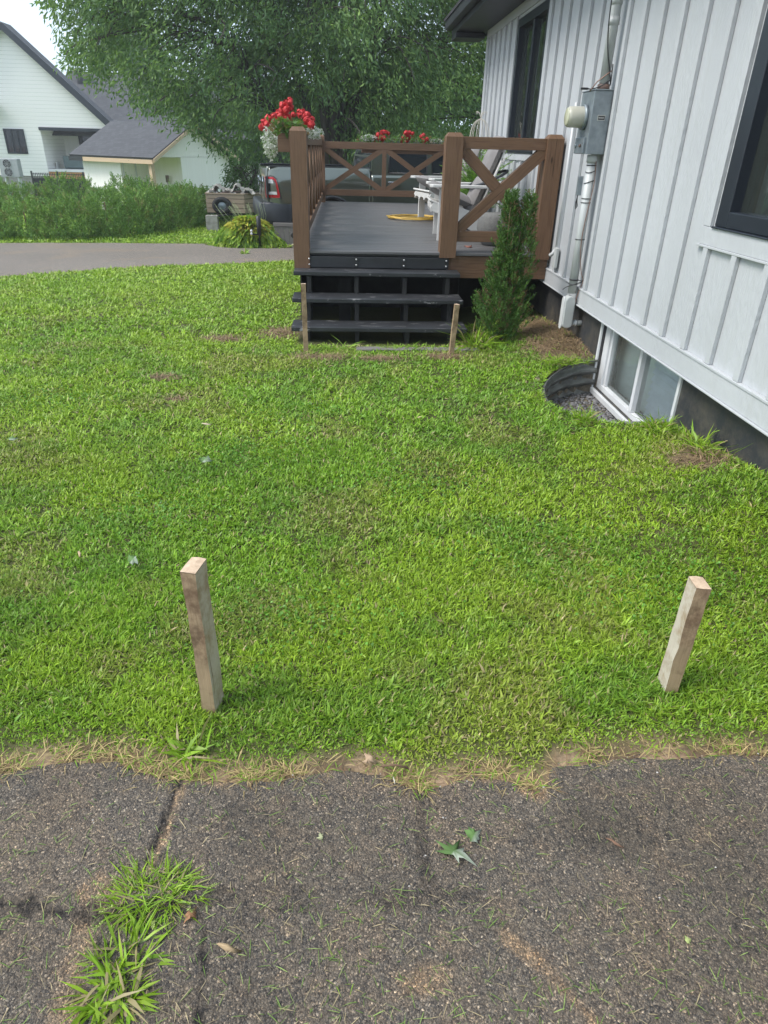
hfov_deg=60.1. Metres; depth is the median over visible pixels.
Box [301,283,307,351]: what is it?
wooden stake
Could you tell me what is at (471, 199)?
chair cushion
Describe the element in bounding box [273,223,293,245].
wooden box
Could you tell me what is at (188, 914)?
dead leaf
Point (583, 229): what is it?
ground wire
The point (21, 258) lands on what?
driveway
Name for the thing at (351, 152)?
background tree
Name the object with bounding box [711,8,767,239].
window
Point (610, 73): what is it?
cable
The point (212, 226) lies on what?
concrete block
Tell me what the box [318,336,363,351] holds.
grass tuft
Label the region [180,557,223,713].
wooden stake
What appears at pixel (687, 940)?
maple leaf
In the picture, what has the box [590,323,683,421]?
basement window
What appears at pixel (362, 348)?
timber edging
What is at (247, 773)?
dry straw
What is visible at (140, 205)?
hedge shrub
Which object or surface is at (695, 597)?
wooden stake
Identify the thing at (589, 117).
electric meter
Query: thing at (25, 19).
sky
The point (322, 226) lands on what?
deck
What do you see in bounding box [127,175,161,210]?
hedge shrub
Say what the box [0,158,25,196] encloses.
heat pump
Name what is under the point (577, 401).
gravel
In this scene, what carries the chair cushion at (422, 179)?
on the garden chair at (421, 193)
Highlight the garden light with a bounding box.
[250,216,260,245]
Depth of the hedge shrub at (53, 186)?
17.63 m
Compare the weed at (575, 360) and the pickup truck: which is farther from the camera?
the pickup truck
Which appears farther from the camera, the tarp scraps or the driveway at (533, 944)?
the tarp scraps
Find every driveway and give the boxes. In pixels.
[0,243,293,275]
[0,754,767,1023]
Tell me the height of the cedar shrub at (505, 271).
1.344 m
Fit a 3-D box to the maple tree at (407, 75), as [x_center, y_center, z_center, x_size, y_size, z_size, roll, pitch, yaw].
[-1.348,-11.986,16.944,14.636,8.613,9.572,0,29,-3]
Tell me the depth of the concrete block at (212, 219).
15.11 m
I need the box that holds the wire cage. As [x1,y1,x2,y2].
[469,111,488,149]
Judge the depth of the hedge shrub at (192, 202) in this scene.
15.61 m
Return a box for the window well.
[541,360,673,424]
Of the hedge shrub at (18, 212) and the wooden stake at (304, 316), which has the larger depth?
the hedge shrub at (18, 212)
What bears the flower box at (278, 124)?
attached to the deck
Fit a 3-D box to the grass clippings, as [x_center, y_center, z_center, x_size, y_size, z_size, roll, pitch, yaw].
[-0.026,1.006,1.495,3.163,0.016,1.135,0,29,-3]
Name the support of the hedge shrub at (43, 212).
on the ground at (466, 315)
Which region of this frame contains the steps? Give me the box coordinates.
[291,256,466,343]
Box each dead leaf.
[183,906,196,923]
[217,943,241,952]
[362,753,372,764]
[606,838,624,847]
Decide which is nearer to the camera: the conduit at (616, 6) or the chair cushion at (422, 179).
the conduit at (616, 6)
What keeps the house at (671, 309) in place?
on the ground at (466, 315)
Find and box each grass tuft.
[308,940,362,1001]
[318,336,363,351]
[376,340,424,352]
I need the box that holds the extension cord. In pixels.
[386,214,433,220]
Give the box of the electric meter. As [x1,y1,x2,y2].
[564,89,613,154]
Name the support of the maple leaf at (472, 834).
on the driveway at (533, 944)
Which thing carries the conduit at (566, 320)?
attached to the house at (671, 309)
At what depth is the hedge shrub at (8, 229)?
13.09 m
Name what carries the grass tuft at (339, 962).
on the driveway at (533, 944)
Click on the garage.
(134, 148)
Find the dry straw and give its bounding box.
[0,718,767,805]
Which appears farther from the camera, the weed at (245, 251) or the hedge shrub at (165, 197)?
the hedge shrub at (165, 197)
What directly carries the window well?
in the ground at (466, 315)
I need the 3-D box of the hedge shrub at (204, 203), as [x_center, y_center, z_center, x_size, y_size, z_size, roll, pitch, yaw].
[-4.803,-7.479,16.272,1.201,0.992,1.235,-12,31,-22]
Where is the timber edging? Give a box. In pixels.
[356,346,478,351]
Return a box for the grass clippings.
[0,752,767,1023]
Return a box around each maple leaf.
[128,555,137,564]
[198,455,213,461]
[435,840,476,865]
[465,827,481,842]
[685,935,691,945]
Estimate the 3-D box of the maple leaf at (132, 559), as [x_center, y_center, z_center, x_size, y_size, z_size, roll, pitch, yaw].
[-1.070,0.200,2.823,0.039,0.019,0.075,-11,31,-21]
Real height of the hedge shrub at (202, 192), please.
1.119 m
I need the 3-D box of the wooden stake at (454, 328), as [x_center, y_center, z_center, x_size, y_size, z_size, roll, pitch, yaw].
[0.609,-1.569,5.806,0.047,0.486,0.034,-2,29,-12]
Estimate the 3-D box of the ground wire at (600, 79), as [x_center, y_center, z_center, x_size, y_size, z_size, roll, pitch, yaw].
[1.632,-3.250,5.005,0.147,0.136,0.028,11,30,17]
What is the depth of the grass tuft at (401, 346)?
6.02 m
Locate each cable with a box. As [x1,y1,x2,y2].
[581,80,609,89]
[607,0,613,84]
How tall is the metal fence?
1.326 m
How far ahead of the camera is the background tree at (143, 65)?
49.61 m
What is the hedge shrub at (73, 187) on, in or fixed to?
on the ground at (466, 315)
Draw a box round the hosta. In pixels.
[208,203,285,248]
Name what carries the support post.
on the ground at (466, 315)
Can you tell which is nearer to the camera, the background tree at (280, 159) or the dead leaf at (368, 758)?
the dead leaf at (368, 758)
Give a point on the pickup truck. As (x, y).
(274, 198)
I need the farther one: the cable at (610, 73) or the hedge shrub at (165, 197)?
the hedge shrub at (165, 197)
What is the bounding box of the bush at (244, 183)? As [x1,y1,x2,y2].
[217,148,267,220]
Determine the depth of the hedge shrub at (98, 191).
17.84 m
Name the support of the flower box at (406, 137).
attached to the deck
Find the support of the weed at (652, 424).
on the ground at (466, 315)
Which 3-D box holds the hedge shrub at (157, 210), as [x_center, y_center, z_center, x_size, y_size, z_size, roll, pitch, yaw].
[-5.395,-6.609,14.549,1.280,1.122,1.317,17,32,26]
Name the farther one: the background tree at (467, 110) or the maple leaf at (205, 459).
the background tree at (467, 110)
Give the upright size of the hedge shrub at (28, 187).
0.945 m
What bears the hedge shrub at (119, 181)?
on the ground at (466, 315)
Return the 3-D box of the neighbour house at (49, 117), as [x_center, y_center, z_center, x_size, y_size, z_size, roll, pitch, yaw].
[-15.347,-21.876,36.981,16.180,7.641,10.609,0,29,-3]
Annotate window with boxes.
[3,129,27,153]
[78,136,90,144]
[506,0,549,153]
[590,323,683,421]
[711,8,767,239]
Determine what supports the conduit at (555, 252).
attached to the house at (671, 309)
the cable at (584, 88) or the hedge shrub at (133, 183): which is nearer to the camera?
the cable at (584, 88)
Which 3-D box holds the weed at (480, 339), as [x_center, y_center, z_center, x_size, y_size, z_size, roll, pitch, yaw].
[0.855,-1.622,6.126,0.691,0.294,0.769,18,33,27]
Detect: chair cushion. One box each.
[415,149,480,189]
[427,136,508,210]
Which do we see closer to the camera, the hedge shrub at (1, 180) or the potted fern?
the potted fern
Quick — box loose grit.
[54,753,767,1023]
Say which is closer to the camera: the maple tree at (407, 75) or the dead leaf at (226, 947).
the dead leaf at (226, 947)
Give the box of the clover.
[0,375,767,711]
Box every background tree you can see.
[83,15,169,77]
[219,74,316,187]
[311,101,438,164]
[378,57,483,138]
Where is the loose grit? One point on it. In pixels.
(441, 864)
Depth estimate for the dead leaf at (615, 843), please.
1.76 m
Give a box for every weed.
[149,711,229,775]
[240,246,250,253]
[277,242,292,248]
[439,319,505,352]
[531,353,592,365]
[563,401,609,429]
[633,409,680,436]
[666,420,754,466]
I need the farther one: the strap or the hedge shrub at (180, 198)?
the hedge shrub at (180, 198)
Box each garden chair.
[411,153,483,216]
[426,150,504,240]
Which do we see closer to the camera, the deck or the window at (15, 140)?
the deck
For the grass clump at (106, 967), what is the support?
on the driveway at (533, 944)
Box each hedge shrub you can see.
[0,176,15,209]
[0,180,32,211]
[0,193,55,238]
[0,204,25,237]
[14,180,57,208]
[21,194,85,239]
[38,171,82,212]
[44,190,113,239]
[62,173,102,209]
[79,180,134,237]
[82,183,118,211]
[96,186,162,235]
[103,172,137,211]
[106,183,173,232]
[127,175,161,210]
[131,178,180,231]
[153,188,202,227]
[161,179,205,226]
[171,185,211,223]
[172,180,225,221]
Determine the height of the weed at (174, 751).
0.102 m
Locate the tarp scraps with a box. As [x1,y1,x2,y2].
[206,183,255,194]
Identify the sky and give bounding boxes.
[0,0,481,128]
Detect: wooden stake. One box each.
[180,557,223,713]
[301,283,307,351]
[448,304,459,354]
[658,576,710,694]
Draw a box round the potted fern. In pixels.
[440,149,512,229]
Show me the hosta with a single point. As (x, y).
(235, 232)
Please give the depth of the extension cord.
9.35 m
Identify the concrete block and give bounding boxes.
[205,215,218,222]
[206,223,218,230]
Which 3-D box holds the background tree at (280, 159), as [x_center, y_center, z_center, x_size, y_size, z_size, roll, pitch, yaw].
[-5.641,-21.457,38.058,10.011,6.828,6.164,0,29,-3]
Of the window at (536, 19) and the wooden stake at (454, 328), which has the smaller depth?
the wooden stake at (454, 328)
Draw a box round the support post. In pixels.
[339,276,350,319]
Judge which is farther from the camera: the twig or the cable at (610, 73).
the cable at (610, 73)
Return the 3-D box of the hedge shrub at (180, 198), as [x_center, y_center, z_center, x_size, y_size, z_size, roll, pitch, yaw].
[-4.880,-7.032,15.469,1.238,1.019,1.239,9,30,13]
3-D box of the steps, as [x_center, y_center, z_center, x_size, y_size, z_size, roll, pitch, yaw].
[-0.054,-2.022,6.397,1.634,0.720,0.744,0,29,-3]
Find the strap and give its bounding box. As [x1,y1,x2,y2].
[564,280,583,288]
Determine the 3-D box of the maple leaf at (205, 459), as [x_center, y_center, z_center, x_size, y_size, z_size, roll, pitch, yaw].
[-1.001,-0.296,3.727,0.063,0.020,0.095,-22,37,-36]
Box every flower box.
[258,97,324,161]
[355,130,443,154]
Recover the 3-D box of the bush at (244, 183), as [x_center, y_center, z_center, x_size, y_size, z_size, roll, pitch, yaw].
[-3.289,-8.005,17.072,2.251,2.386,2.277,0,29,-3]
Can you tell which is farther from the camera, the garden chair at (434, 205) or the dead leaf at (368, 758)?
the garden chair at (434, 205)
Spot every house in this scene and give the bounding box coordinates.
[0,21,255,193]
[444,0,767,472]
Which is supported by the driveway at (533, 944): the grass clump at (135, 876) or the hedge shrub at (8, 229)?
the grass clump at (135, 876)
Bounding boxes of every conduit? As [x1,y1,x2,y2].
[549,102,576,267]
[558,155,598,328]
[597,0,622,88]
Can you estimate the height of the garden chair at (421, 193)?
0.942 m
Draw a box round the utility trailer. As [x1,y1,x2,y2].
[205,191,272,225]
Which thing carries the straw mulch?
on the ground at (466, 315)
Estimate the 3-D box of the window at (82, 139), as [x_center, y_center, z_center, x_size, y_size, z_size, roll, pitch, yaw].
[-16.422,-20.119,37.043,0.960,1.667,0.080,0,29,-3]
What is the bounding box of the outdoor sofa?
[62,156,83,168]
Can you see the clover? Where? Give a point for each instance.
(280, 613)
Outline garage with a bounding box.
[68,121,239,209]
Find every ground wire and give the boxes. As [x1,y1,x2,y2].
[575,161,596,302]
[589,70,611,90]
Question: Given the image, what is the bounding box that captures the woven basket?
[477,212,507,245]
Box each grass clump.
[48,902,176,1023]
[91,843,216,937]
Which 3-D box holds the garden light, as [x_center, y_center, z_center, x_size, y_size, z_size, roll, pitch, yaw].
[-2.435,-5.338,12.615,0.212,0.530,0.087,-8,30,-16]
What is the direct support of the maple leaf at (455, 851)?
on the driveway at (533, 944)
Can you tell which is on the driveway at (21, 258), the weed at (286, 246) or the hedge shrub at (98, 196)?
the weed at (286, 246)
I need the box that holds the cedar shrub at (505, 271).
[470,187,539,340]
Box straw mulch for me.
[141,311,742,477]
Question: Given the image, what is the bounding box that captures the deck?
[289,126,564,317]
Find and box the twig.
[381,764,408,768]
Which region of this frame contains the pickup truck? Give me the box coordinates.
[253,138,443,224]
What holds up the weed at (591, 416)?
on the ground at (466, 315)
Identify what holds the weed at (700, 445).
on the ground at (466, 315)
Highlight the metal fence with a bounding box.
[30,171,85,203]
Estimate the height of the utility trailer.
0.736 m
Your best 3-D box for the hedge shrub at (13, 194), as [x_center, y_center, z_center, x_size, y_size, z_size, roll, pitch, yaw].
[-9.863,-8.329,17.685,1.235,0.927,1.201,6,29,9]
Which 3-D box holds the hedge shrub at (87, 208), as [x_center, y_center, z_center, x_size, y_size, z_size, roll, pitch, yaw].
[-6.178,-5.930,13.368,1.201,1.013,1.235,12,30,18]
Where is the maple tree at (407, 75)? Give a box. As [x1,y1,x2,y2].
[30,0,486,185]
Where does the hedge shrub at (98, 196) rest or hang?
on the ground at (466, 315)
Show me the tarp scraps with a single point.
(228, 190)
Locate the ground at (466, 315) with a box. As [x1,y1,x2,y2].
[0,193,767,790]
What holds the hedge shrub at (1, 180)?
on the ground at (466, 315)

